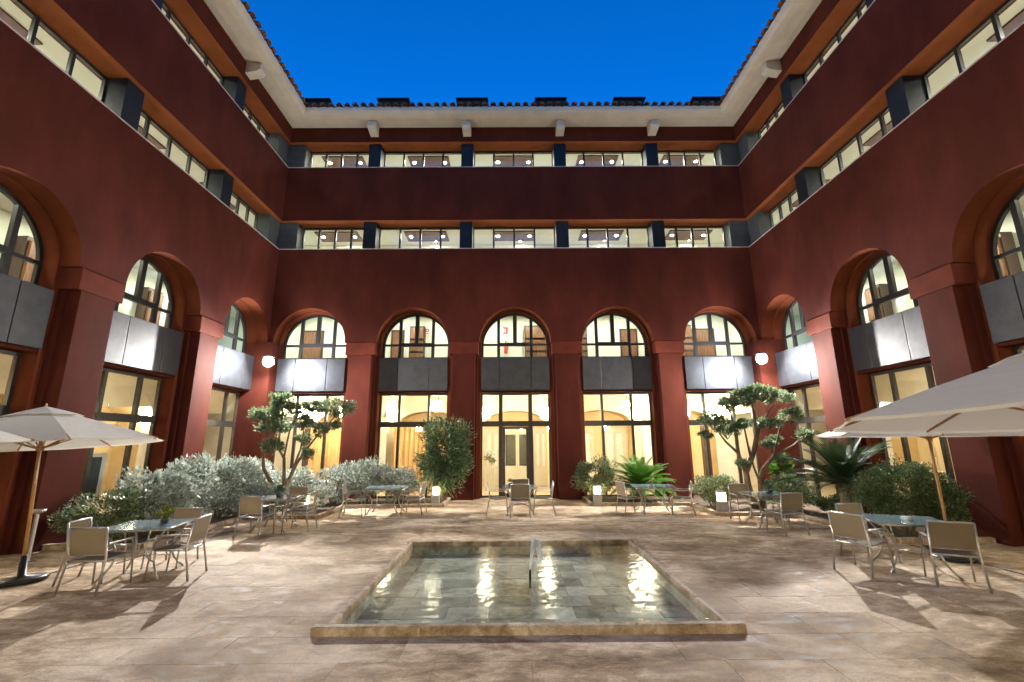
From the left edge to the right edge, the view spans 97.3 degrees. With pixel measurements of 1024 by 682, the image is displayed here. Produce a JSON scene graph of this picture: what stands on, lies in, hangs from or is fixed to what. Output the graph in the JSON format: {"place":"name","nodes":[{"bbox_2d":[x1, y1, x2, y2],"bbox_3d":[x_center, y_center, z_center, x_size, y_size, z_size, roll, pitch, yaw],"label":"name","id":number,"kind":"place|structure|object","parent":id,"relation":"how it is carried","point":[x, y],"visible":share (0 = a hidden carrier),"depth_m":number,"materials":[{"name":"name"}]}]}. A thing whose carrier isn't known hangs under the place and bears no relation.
{"place":"outdoors","nodes":[
{"label":"outdoors","id":0,"kind":"place"},
{"bbox_2d":[242,0,779,106],"label":"sky","id":1,"kind":"structure","parent":0,"point":[342,51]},
{"bbox_2d":[0,497,1023,681],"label":"paving","id":2,"kind":"structure","parent":0,"point":[247,607],"depth_m":5.43,"materials":[{"name":"stone"}]},
{"bbox_2d":[0,431,34,442],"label":"umbrella","id":3,"kind":"object","parent":2,"relation":"on","point":[7,437],"visible":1,"depth_m":5.17,"materials":[{"name":"white fabric"}]},
{"bbox_2d":[17,509,46,564],"bbox_3d":[-8.381,3.409,7.879,0.240,0.870,0.240,0,-13,0],"label":"ashtray stand","id":4,"kind":"object","parent":2,"relation":"on","point":[37,512],"visible":0.74,"depth_m":7.87,"materials":[{"name":"metal"}]},
{"bbox_2d":[0,403,164,587],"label":"umbrella","id":5,"kind":"object","parent":2,"relation":"on","point":[47,428],"visible":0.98,"depth_m":6.89,"materials":[{"name":"white fabric"}]},
{"bbox_2d":[51,517,126,586],"bbox_3d":[-6.359,3.172,6.875,0.628,0.878,0.576,2,-13,-12],"label":"chair","id":6,"kind":"object","parent":2,"relation":"on","point":[85,522],"visible":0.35,"depth_m":6.92,"materials":[{"name":"fabric"}]},
{"bbox_2d":[53,527,134,596],"bbox_3d":[-5.877,3.068,6.423,0.576,0.878,0.628,0,-13,-2],"label":"chair","id":7,"kind":"object","parent":2,"relation":"on","point":[92,543],"visible":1,"depth_m":6.23,"materials":[{"name":"fabric"}]},
{"bbox_2d":[93,518,193,583],"bbox_3d":[-5.829,3.309,7.159,0.980,0.746,0.980,2,-13,-12],"label":"table","id":8,"kind":"object","parent":2,"relation":"on","point":[135,526],"visible":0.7,"depth_m":7.05,"materials":[{"name":"grey glass"}]},
{"bbox_2d":[140,507,202,568],"bbox_3d":[-5.803,3.363,7.753,0.576,0.878,0.628,1,-13,-4],"label":"chair","id":9,"kind":"object","parent":2,"relation":"on","point":[187,512],"visible":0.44,"depth_m":8.01,"materials":[{"name":"fabric"}]},
{"bbox_2d":[142,514,211,582],"bbox_3d":[-5.158,3.195,7.016,0.628,0.878,0.576,1,-13,-7],"label":"chair","id":10,"kind":"object","parent":2,"relation":"on","point":[198,529],"visible":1,"depth_m":7.02,"materials":[{"name":"fabric"}]},
{"bbox_2d":[42,497,450,549],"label":"bed kerb","id":11,"kind":"structure","parent":2,"relation":"on","point":[58,546],"depth_m":12.04,"materials":[{"name":"stone"}]},
{"bbox_2d":[232,496,274,538],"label":"chair","id":12,"kind":"object","parent":2,"relation":"on","point":[251,507],"visible":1,"depth_m":9.79,"materials":[{"name":"fabric"}]},
{"bbox_2d":[64,497,446,542],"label":"soil","id":13,"kind":"structure","parent":2,"relation":"on","point":[141,537],"depth_m":12.92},
{"bbox_2d":[46,486,154,540],"bbox_3d":[-8.295,3.542,9.075,1.764,1.189,1.446,7,-14,-29],"label":"flowering shrub","id":14,"kind":"object","parent":13,"relation":"on","point":[123,503],"visible":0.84,"depth_m":9.10,"materials":[{"name":"green plant"}]},
{"bbox_2d":[109,464,209,535],"bbox_3d":[-7.930,3.551,10.044,1.852,1.584,1.773,0,-13,0],"label":"silver shrub","id":15,"kind":"object","parent":13,"relation":"on","point":[184,492],"visible":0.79,"depth_m":9.99,"materials":[{"name":"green plant"}]},
{"bbox_2d":[156,449,228,515],"bbox_3d":[-8.072,3.656,11.190,1.809,1.876,1.604,0,-13,0],"label":"silver shrub","id":16,"kind":"object","parent":13,"relation":"on","point":[192,467],"visible":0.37,"depth_m":11.17,"materials":[{"name":"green plant"}]},
{"bbox_2d":[204,452,263,517],"bbox_3d":[-7.998,3.964,12.480,2.055,1.832,1.796,0,-13,0],"label":"silver shrub","id":17,"kind":"object","parent":13,"relation":"on","point":[233,469],"visible":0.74,"depth_m":12.20,"materials":[{"name":"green plant"}]},
{"bbox_2d":[217,455,279,496],"bbox_3d":[-8.089,4.357,13.878,1.979,1.676,1.898,0,-13,0],"label":"silver shrub","id":18,"kind":"object","parent":13,"relation":"on","point":[258,463],"visible":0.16,"depth_m":13.87,"materials":[{"name":"green plant"}]},
{"bbox_2d":[234,481,290,512],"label":"silver shrub","id":19,"kind":"object","parent":13,"relation":"on","point":[264,489],"visible":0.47,"depth_m":12.44,"materials":[{"name":"green plant"}]},
{"bbox_2d":[272,465,321,503],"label":"silver shrub","id":20,"kind":"object","parent":13,"relation":"on","point":[304,476],"visible":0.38,"depth_m":14.36,"materials":[{"name":"green plant"}]},
{"bbox_2d":[247,391,357,511],"bbox_3d":[-6.326,3.270,13.602,3.270,3.634,1.351,0,-13,0],"label":"pruned tree","id":21,"kind":"object","parent":13,"relation":"on","point":[268,416],"visible":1,"depth_m":13.63,"materials":[{"name":"green plant"}]},
{"bbox_2d":[299,482,335,510],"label":"silver shrub","id":22,"kind":"object","parent":13,"relation":"on","point":[326,492],"visible":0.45,"depth_m":13.30,"materials":[{"name":"green plant"}]},
{"bbox_2d":[308,462,351,504],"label":"silver shrub","id":23,"kind":"object","parent":13,"relation":"on","point":[334,477],"visible":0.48,"depth_m":14.52,"materials":[{"name":"green plant"}]},
{"bbox_2d":[340,455,391,503],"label":"silver shrub","id":24,"kind":"object","parent":13,"relation":"on","point":[357,473],"visible":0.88,"depth_m":14.54,"materials":[{"name":"green plant"}]},
{"bbox_2d":[379,466,420,502],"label":"silver shrub","id":25,"kind":"object","parent":13,"relation":"on","point":[396,476],"visible":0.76,"depth_m":14.71,"materials":[{"name":"green plant"}]},
{"bbox_2d":[413,414,478,501],"bbox_3d":[-2.248,3.957,15.238,2.010,2.965,1.803,-6,-14,23],"label":"oleander","id":26,"kind":"object","parent":13,"relation":"on","point":[445,470],"visible":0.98,"depth_m":14.97,"materials":[{"name":"green plant"}]},
{"bbox_2d":[248,494,304,532],"bbox_3d":[-5.617,4.095,10.704,0.950,0.746,0.950,1,-13,-4],"label":"table","id":27,"kind":"object","parent":2,"relation":"on","point":[268,498],"visible":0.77,"depth_m":10.65,"materials":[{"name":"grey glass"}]},
{"bbox_2d":[275,486,308,525],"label":"chair","id":28,"kind":"object","parent":2,"relation":"on","point":[298,489],"visible":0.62,"depth_m":11.72,"materials":[{"name":"fabric"}]},
{"bbox_2d":[281,490,318,532],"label":"chair","id":29,"kind":"object","parent":2,"relation":"on","point":[312,499],"visible":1,"depth_m":10.62,"materials":[{"name":"fabric"}]},
{"bbox_2d":[338,483,365,518],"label":"chair","id":30,"kind":"object","parent":2,"relation":"on","point":[345,491],"visible":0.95,"depth_m":12.48,"materials":[{"name":"fabric"}]},
{"bbox_2d":[361,485,409,517],"bbox_3d":[-3.592,4.550,12.810,1.150,0.747,1.150,0,-13,-3],"label":"table","id":31,"kind":"object","parent":2,"relation":"on","point":[388,488],"visible":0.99,"depth_m":12.59,"materials":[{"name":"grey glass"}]},
{"bbox_2d":[400,481,426,514],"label":"chair","id":32,"kind":"object","parent":2,"relation":"on","point":[422,489],"visible":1,"depth_m":12.89,"materials":[{"name":"metal"}]},
{"bbox_2d":[509,484,530,518],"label":"chair","id":33,"kind":"object","parent":2,"relation":"on","point":[519,492],"visible":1,"depth_m":12.10,"materials":[{"name":"fabric"}]},
{"bbox_2d":[310,539,746,636],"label":"pool","id":34,"kind":"structure","parent":2,"relation":"in","point":[501,588],"depth_m":6.38,"materials":[{"name":"stone"}]},
{"bbox_2d":[529,535,547,571],"bbox_3d":[0.416,3.265,6.924,0.214,0.582,0.268,-9,-15,35],"label":"fountain jet","id":35,"kind":"object","parent":34,"relation":"on","point":[535,543],"visible":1,"depth_m":6.90,"materials":[{"name":"white liquid"}]},
{"bbox_2d":[615,481,644,515],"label":"chair","id":36,"kind":"object","parent":2,"relation":"on","point":[621,489],"visible":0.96,"depth_m":12.62,"materials":[{"name":"fabric"}]},
{"bbox_2d":[630,484,679,515],"bbox_3d":[4.018,4.474,12.691,1.150,0.747,1.150,-2,-13,6],"label":"table","id":37,"kind":"object","parent":2,"relation":"on","point":[651,486],"visible":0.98,"depth_m":12.59,"materials":[{"name":"metal"}]},
{"bbox_2d":[728,484,762,522],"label":"chair","id":38,"kind":"object","parent":2,"relation":"on","point":[733,489],"visible":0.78,"depth_m":11.72,"materials":[{"name":"fabric"}]},
{"bbox_2d":[585,495,926,536],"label":"soil","id":39,"kind":"structure","parent":2,"relation":"on","point":[808,509],"depth_m":13.26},
{"bbox_2d":[569,453,621,497],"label":"round bush","id":40,"kind":"object","parent":39,"relation":"on","point":[604,476],"visible":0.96,"depth_m":14.74,"materials":[{"name":"green plant"}]},
{"bbox_2d":[610,454,676,500],"bbox_3d":[4.324,4.609,15.103,2.448,1.539,2.492,0,-13,0],"label":"cycad","id":41,"kind":"object","parent":39,"relation":"on","point":[637,472],"visible":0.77,"depth_m":14.85,"materials":[{"name":"green plant"}]},
{"bbox_2d":[688,474,738,507],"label":"leafy bush","id":42,"kind":"object","parent":39,"relation":"on","point":[701,486],"visible":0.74,"depth_m":13.39,"materials":[{"name":"green plant"}]},
{"bbox_2d":[696,382,814,508],"bbox_3d":[7.328,3.115,13.560,3.513,3.774,1.415,0,-13,0],"label":"pruned tree","id":43,"kind":"object","parent":39,"relation":"on","point":[747,396],"visible":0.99,"depth_m":13.55,"materials":[{"name":"green plant"}]},
{"bbox_2d":[757,471,816,506],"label":"leafy bush","id":44,"kind":"object","parent":39,"relation":"on","point":[783,486],"visible":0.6,"depth_m":12.50,"materials":[{"name":"green plant"}]},
{"bbox_2d":[806,493,858,511],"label":"leafy bush","id":45,"kind":"object","parent":39,"relation":"on","point":[822,503],"visible":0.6,"depth_m":11.88,"materials":[{"name":"green plant"}]},
{"bbox_2d":[773,430,913,502],"bbox_3d":[8.244,3.335,11.129,2.998,2.252,3.043,0,-13,0],"label":"cycad","id":46,"kind":"object","parent":39,"relation":"on","point":[841,470],"visible":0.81,"depth_m":10.98,"materials":[{"name":"green plant"}]},
{"bbox_2d":[842,453,958,534],"bbox_3d":[8.265,3.284,9.633,2.099,1.716,1.573,-7,-14,29],"label":"bush","id":47,"kind":"object","parent":39,"relation":"on","point":[919,476],"visible":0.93,"depth_m":9.39,"materials":[{"name":"green plant"}]},
{"bbox_2d":[909,482,975,521],"bbox_3d":[8.868,3.461,9.261,0.965,1.199,1.035,0,-13,0],"label":"bush","id":48,"kind":"object","parent":39,"relation":"on","point":[954,511],"visible":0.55,"depth_m":9.07,"materials":[{"name":"green plant"}]},
{"bbox_2d":[737,491,795,528],"bbox_3d":[6.083,4.027,10.746,0.950,0.746,0.950,-1,-13,4],"label":"table","id":49,"kind":"object","parent":2,"relation":"on","point":[756,494],"visible":0.75,"depth_m":10.80,"materials":[{"name":"metal"}]},
{"bbox_2d":[766,492,809,535],"bbox_3d":[6.037,3.774,9.951,0.576,0.878,0.628,1,-13,-6],"label":"chair","id":50,"kind":"object","parent":2,"relation":"on","point":[790,502],"visible":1,"depth_m":9.76,"materials":[{"name":"fabric"}]},
{"bbox_2d":[582,496,995,543],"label":"bed kerb","id":51,"kind":"structure","parent":2,"relation":"on","point":[907,540],"depth_m":12.08,"materials":[{"name":"stone"}]},
{"bbox_2d":[827,511,895,578],"bbox_3d":[5.443,3.137,7.067,0.628,0.878,0.576,6,-14,-26],"label":"chair","id":52,"kind":"object","parent":2,"relation":"on","point":[850,527],"visible":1,"depth_m":6.99,"materials":[{"name":"fabric"}]},
{"bbox_2d":[835,503,900,562],"bbox_3d":[6.086,3.288,7.766,0.576,0.878,0.628,1,-13,-6],"label":"chair","id":53,"kind":"object","parent":2,"relation":"on","point":[853,508],"visible":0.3,"depth_m":8.07,"materials":[{"name":"fabric"}]},
{"bbox_2d":[857,513,962,579],"bbox_3d":[6.291,3.224,7.135,1.000,0.746,1.000,-5,-13,21],"label":"table","id":54,"kind":"object","parent":2,"relation":"on","point":[882,520],"visible":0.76,"depth_m":7.12,"materials":[{"name":"grey glass"}]},
{"bbox_2d":[813,431,1023,563],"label":"umbrella","id":55,"kind":"object","parent":2,"relation":"on","point":[929,437],"visible":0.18,"depth_m":7.61,"materials":[{"name":"beige fabric"}]},
{"bbox_2d":[829,352,1023,433],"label":"umbrella","id":56,"kind":"object","parent":2,"relation":"on","point":[990,399],"visible":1,"depth_m":3.38,"materials":[{"name":"beige fabric"}]},
{"bbox_2d":[917,520,992,593],"bbox_3d":[6.237,2.986,6.412,0.576,0.878,0.628,-7,-14,29],"label":"chair","id":57,"kind":"object","parent":2,"relation":"on","point":[955,538],"visible":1,"depth_m":6.27,"materials":[{"name":"fabric"}]},
{"label":"ground","id":58,"kind":"structure","parent":0,"visible":0},
{"bbox_2d":[0,0,309,554],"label":"side wing","id":59,"kind":"structure","parent":58,"relation":"on","point":[144,146],"depth_m":11.22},
{"bbox_2d":[0,349,21,417],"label":"window frame","id":60,"kind":"structure","parent":59,"relation":"in","point":[4,408],"depth_m":8.85,"materials":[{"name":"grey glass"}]},
{"bbox_2d":[0,185,43,284],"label":"arched window","id":61,"kind":"structure","parent":59,"relation":"in","point":[19,210],"depth_m":8.98,"materials":[{"name":"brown metal"}]},
{"bbox_2d":[13,0,107,101],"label":"strip window","id":62,"kind":"structure","parent":59,"relation":"in","point":[36,20],"depth_m":9.87,"materials":[{"name":"grey metal"}]},
{"bbox_2d":[85,454,106,506],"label":"display frame","id":63,"kind":"object","parent":59,"relation":"on","point":[96,474],"visible":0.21,"depth_m":11.54,"materials":[{"name":"white paint"}]},
{"bbox_2d":[78,368,162,517],"bbox_3d":[-9.874,2.634,11.075,0.102,3.790,2.504,0,-13,0],"label":"window frame","id":64,"kind":"structure","parent":59,"relation":"in","point":[133,418],"depth_m":11.52,"materials":[{"name":"grey metal"}]},
{"bbox_2d":[114,257,173,328],"bbox_3d":[-9.901,-1.394,11.970,0.102,1.762,2.504,0,-13,0],"label":"arched window","id":65,"kind":"structure","parent":59,"relation":"in","point":[137,297],"depth_m":12.41,"materials":[{"name":"grey metal"}]},
{"bbox_2d":[141,110,208,187],"bbox_3d":[-9.821,-5.301,12.839,0.092,1.207,3.240,0,-13,0],"label":"strip window","id":66,"kind":"structure","parent":59,"relation":"in","point":[148,119],"depth_m":12.91,"materials":[{"name":"grey metal"}]},
{"bbox_2d":[163,1,223,84],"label":"strip window","id":67,"kind":"structure","parent":59,"relation":"in","point":[169,13],"depth_m":13.74,"materials":[{"name":"grey metal"}]},
{"bbox_2d":[207,387,239,480],"bbox_3d":[-9.883,3.444,14.721,0.102,3.790,2.464,0,-13,0],"label":"window frame","id":68,"kind":"structure","parent":59,"relation":"in","point":[222,424],"depth_m":15.47,"materials":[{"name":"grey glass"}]},
{"bbox_2d":[224,303,246,352],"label":"arched window","id":69,"kind":"structure","parent":59,"relation":"in","point":[239,315],"depth_m":16.19,"materials":[{"name":"grey metal"}]},
{"bbox_2d":[232,191,257,228],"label":"strip window","id":70,"kind":"structure","parent":59,"relation":"in","point":[239,199],"depth_m":16.65,"materials":[{"name":"grey metal"}]},
{"bbox_2d":[203,96,835,499],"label":"wing","id":71,"kind":"structure","parent":58,"relation":"on","point":[595,260],"depth_m":18.00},
{"bbox_2d":[272,394,343,498],"bbox_3d":[-7.590,3.897,16.827,2.604,3.790,0.102,0,-13,0],"label":"window frame","id":72,"kind":"structure","parent":71,"relation":"in","point":[325,422],"depth_m":16.88,"materials":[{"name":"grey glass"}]},
{"bbox_2d":[302,330,324,357],"bbox_3d":[-8.790,0.630,19.720,0.980,2.240,0.083,0,-13,0],"label":"room door","id":73,"kind":"structure","parent":71,"relation":"in","point":[309,335],"depth_m":19.79,"materials":[{"name":"brown wood"}]},
{"bbox_2d":[283,315,346,358],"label":"arched window","id":74,"kind":"structure","parent":71,"relation":"in","point":[317,344],"depth_m":17.66,"materials":[{"name":"grey metal"}]},
{"bbox_2d":[302,228,363,248],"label":"strip window","id":75,"kind":"structure","parent":71,"relation":"in","point":[305,229],"depth_m":18.54,"materials":[{"name":"grey metal"}]},
{"bbox_2d":[310,152,368,166],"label":"strip window","id":76,"kind":"structure","parent":71,"relation":"in","point":[342,154],"depth_m":19.34,"materials":[{"name":"grey metal"}]},
{"bbox_2d":[390,330,404,357],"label":"room door","id":77,"kind":"structure","parent":71,"relation":"in","point":[394,333],"depth_m":19.82,"materials":[{"name":"brown wood"}]},
{"bbox_2d":[375,394,447,497],"bbox_3d":[-3.711,3.875,16.841,2.604,3.790,0.102,0,-13,0],"label":"window frame","id":78,"kind":"structure","parent":71,"relation":"in","point":[398,424],"depth_m":16.97,"materials":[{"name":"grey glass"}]},
{"bbox_2d":[383,314,448,357],"bbox_3d":[-3.737,-0.177,17.742,2.604,1.812,0.102,0,-13,0],"label":"arched window","id":79,"kind":"structure","parent":71,"relation":"in","point":[417,324],"depth_m":17.67,"materials":[{"name":"grey metal"}]},
{"bbox_2d":[379,227,459,247],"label":"strip window","id":80,"kind":"structure","parent":71,"relation":"in","point":[453,228],"depth_m":18.59,"materials":[{"name":"grey metal"}]},
{"bbox_2d":[384,152,460,166],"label":"strip window","id":81,"kind":"structure","parent":71,"relation":"in","point":[404,153],"depth_m":19.36,"materials":[{"name":"grey metal"}]},
{"bbox_2d":[484,448,495,490],"bbox_3d":[-0.925,5.380,18.974,0.513,1.742,0.525,-8,-15,30],"label":"flower vase","id":82,"kind":"object","parent":71,"relation":"on","point":[490,471],"visible":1,"depth_m":18.78,"materials":[{"name":"white glass"}]},
{"bbox_2d":[484,429,498,486],"bbox_3d":[-0.886,5.341,20.662,0.840,2.550,0.100,0,-13,0],"label":"lobby door","id":83,"kind":"structure","parent":71,"relation":"in","point":[491,440],"depth_m":20.72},
{"bbox_2d":[474,151,552,165],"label":"strip window","id":84,"kind":"structure","parent":71,"relation":"in","point":[486,152],"depth_m":19.37,"materials":[{"name":"grey metal"}]},
{"bbox_2d":[473,227,554,247],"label":"strip window","id":85,"kind":"structure","parent":71,"relation":"in","point":[475,228],"depth_m":18.60,"materials":[{"name":"grey metal"}]},
{"bbox_2d":[482,314,547,357],"bbox_3d":[0.113,-0.199,17.756,2.604,1.812,0.102,0,-13,0],"label":"arched window","id":86,"kind":"structure","parent":71,"relation":"in","point":[515,344],"depth_m":17.69,"materials":[{"name":"brown metal"}]},
{"bbox_2d":[480,393,551,497],"bbox_3d":[0.139,3.844,16.816,2.604,3.790,0.181,0,-13,0],"label":"ground window","id":87,"kind":"structure","parent":71,"relation":"in","point":[502,425],"depth_m":16.89,"materials":[{"name":"grey metal"}]},
{"bbox_2d":[505,429,533,484],"bbox_3d":[0.254,5.334,20.666,1.480,2.550,0.100,0,-13,0],"label":"lobby door","id":88,"kind":"structure","parent":71,"relation":"in","point":[510,438],"depth_m":20.66,"materials":[{"name":"clear glass"}]},
{"bbox_2d":[533,429,546,485],"bbox_3d":[1.314,5.328,20.669,0.720,2.550,0.100,0,-13,0],"label":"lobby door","id":89,"kind":"structure","parent":71,"relation":"in","point":[539,467],"depth_m":20.63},
{"bbox_2d":[585,428,594,479],"bbox_3d":[3.234,5.317,20.676,1.100,2.550,0.100,0,-13,0],"label":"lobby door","id":90,"kind":"structure","parent":71,"relation":"in","point":[589,433],"depth_m":20.75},
{"bbox_2d":[566,151,642,165],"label":"strip window","id":91,"kind":"structure","parent":71,"relation":"in","point":[567,152],"depth_m":19.39,"materials":[{"name":"grey metal"}]},
{"bbox_2d":[568,226,648,246],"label":"strip window","id":92,"kind":"structure","parent":71,"relation":"in","point":[627,231],"depth_m":18.62,"materials":[{"name":"grey metal"}]},
{"bbox_2d":[581,313,646,356],"bbox_3d":[3.963,-0.222,17.769,2.604,1.812,0.102,0,-13,0],"label":"arched window","id":93,"kind":"structure","parent":71,"relation":"in","point":[611,315],"depth_m":17.70,"materials":[{"name":"brown metal"}]},
{"bbox_2d":[604,428,627,482],"bbox_3d":[4.734,5.308,20.682,1.100,2.550,0.100,0,-13,0],"label":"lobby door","id":94,"kind":"structure","parent":71,"relation":"in","point":[617,436],"depth_m":20.74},
{"bbox_2d":[583,392,656,496],"bbox_3d":[3.989,3.830,16.869,2.604,3.790,0.102,0,-13,0],"label":"window frame","id":95,"kind":"structure","parent":71,"relation":"in","point":[602,422],"depth_m":16.99,"materials":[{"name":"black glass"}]},
{"bbox_2d":[619,329,638,355],"bbox_3d":[5.160,0.549,19.770,0.780,2.240,0.083,0,-13,0],"label":"room door","id":96,"kind":"structure","parent":71,"relation":"in","point":[622,332],"depth_m":19.86,"materials":[{"name":"brown wood"}]},
{"bbox_2d":[658,150,715,165],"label":"strip window","id":97,"kind":"structure","parent":71,"relation":"in","point":[668,152],"depth_m":19.39,"materials":[{"name":"grey metal"}]},
{"bbox_2d":[664,226,725,246],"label":"strip window","id":98,"kind":"structure","parent":71,"relation":"in","point":[675,228],"depth_m":18.63,"materials":[{"name":"grey metal"}]},
{"bbox_2d":[691,328,716,355],"bbox_3d":[8.460,0.530,19.782,1.020,2.240,0.083,0,-13,0],"label":"room door","id":99,"kind":"structure","parent":71,"relation":"in","point":[701,333],"depth_m":19.81,"materials":[{"name":"brown wood"}]},
{"bbox_2d":[683,312,745,356],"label":"arched window","id":100,"kind":"structure","parent":71,"relation":"in","point":[711,341],"depth_m":17.72,"materials":[{"name":"brown metal"}]},
{"bbox_2d":[686,392,759,494],"bbox_3d":[7.869,3.808,16.883,2.604,3.790,0.102,0,-13,0],"label":"window frame","id":101,"kind":"structure","parent":71,"relation":"in","point":[691,422],"depth_m":16.98,"materials":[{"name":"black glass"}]},
{"bbox_2d":[717,0,1023,545],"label":"side wing","id":102,"kind":"structure","parent":58,"relation":"on","point":[880,144],"depth_m":11.53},
{"bbox_2d":[769,188,796,226],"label":"strip window","id":103,"kind":"structure","parent":102,"relation":"in","point":[779,206],"depth_m":16.72,"materials":[{"name":"grey metal"}]},
{"bbox_2d":[782,299,806,349],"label":"arched window","id":104,"kind":"structure","parent":102,"relation":"in","point":[789,312],"depth_m":16.22,"materials":[{"name":"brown metal"}]},
{"bbox_2d":[790,383,824,498],"bbox_3d":[10.171,3.328,14.793,0.102,3.790,2.464,0,-13,0],"label":"window frame","id":105,"kind":"structure","parent":102,"relation":"in","point":[816,419],"depth_m":15.50,"materials":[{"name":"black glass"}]},
{"bbox_2d":[803,0,865,82],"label":"strip window","id":106,"kind":"structure","parent":102,"relation":"in","point":[857,11],"depth_m":13.77,"materials":[{"name":"grey metal"}]},
{"bbox_2d":[819,106,888,185],"bbox_3d":[10.022,-5.416,12.910,0.092,1.207,3.240,0,-13,0],"label":"strip window","id":107,"kind":"structure","parent":102,"relation":"in","point":[880,116],"depth_m":12.98,"materials":[{"name":"grey metal"}]},
{"bbox_2d":[857,252,918,324],"bbox_3d":[10.153,-1.510,12.043,0.102,1.762,2.504,0,-13,0],"label":"arched window","id":108,"kind":"structure","parent":102,"relation":"in","point":[894,293],"depth_m":12.47,"materials":[{"name":"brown metal"}]},
{"bbox_2d":[869,363,961,521],"bbox_3d":[10.180,2.518,11.147,0.102,3.790,2.504,0,-13,0],"label":"window frame","id":109,"kind":"structure","parent":102,"relation":"in","point":[928,366],"depth_m":11.59,"materials":[{"name":"grey metal"}]},
{"bbox_2d":[922,0,1013,98],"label":"strip window","id":110,"kind":"structure","parent":102,"relation":"in","point":[994,17],"depth_m":9.99,"materials":[{"name":"grey metal"}]},
{"bbox_2d":[989,187,1023,279],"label":"arched window","id":111,"kind":"structure","parent":102,"relation":"in","point":[1013,205],"depth_m":9.21,"materials":[{"name":"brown metal"}]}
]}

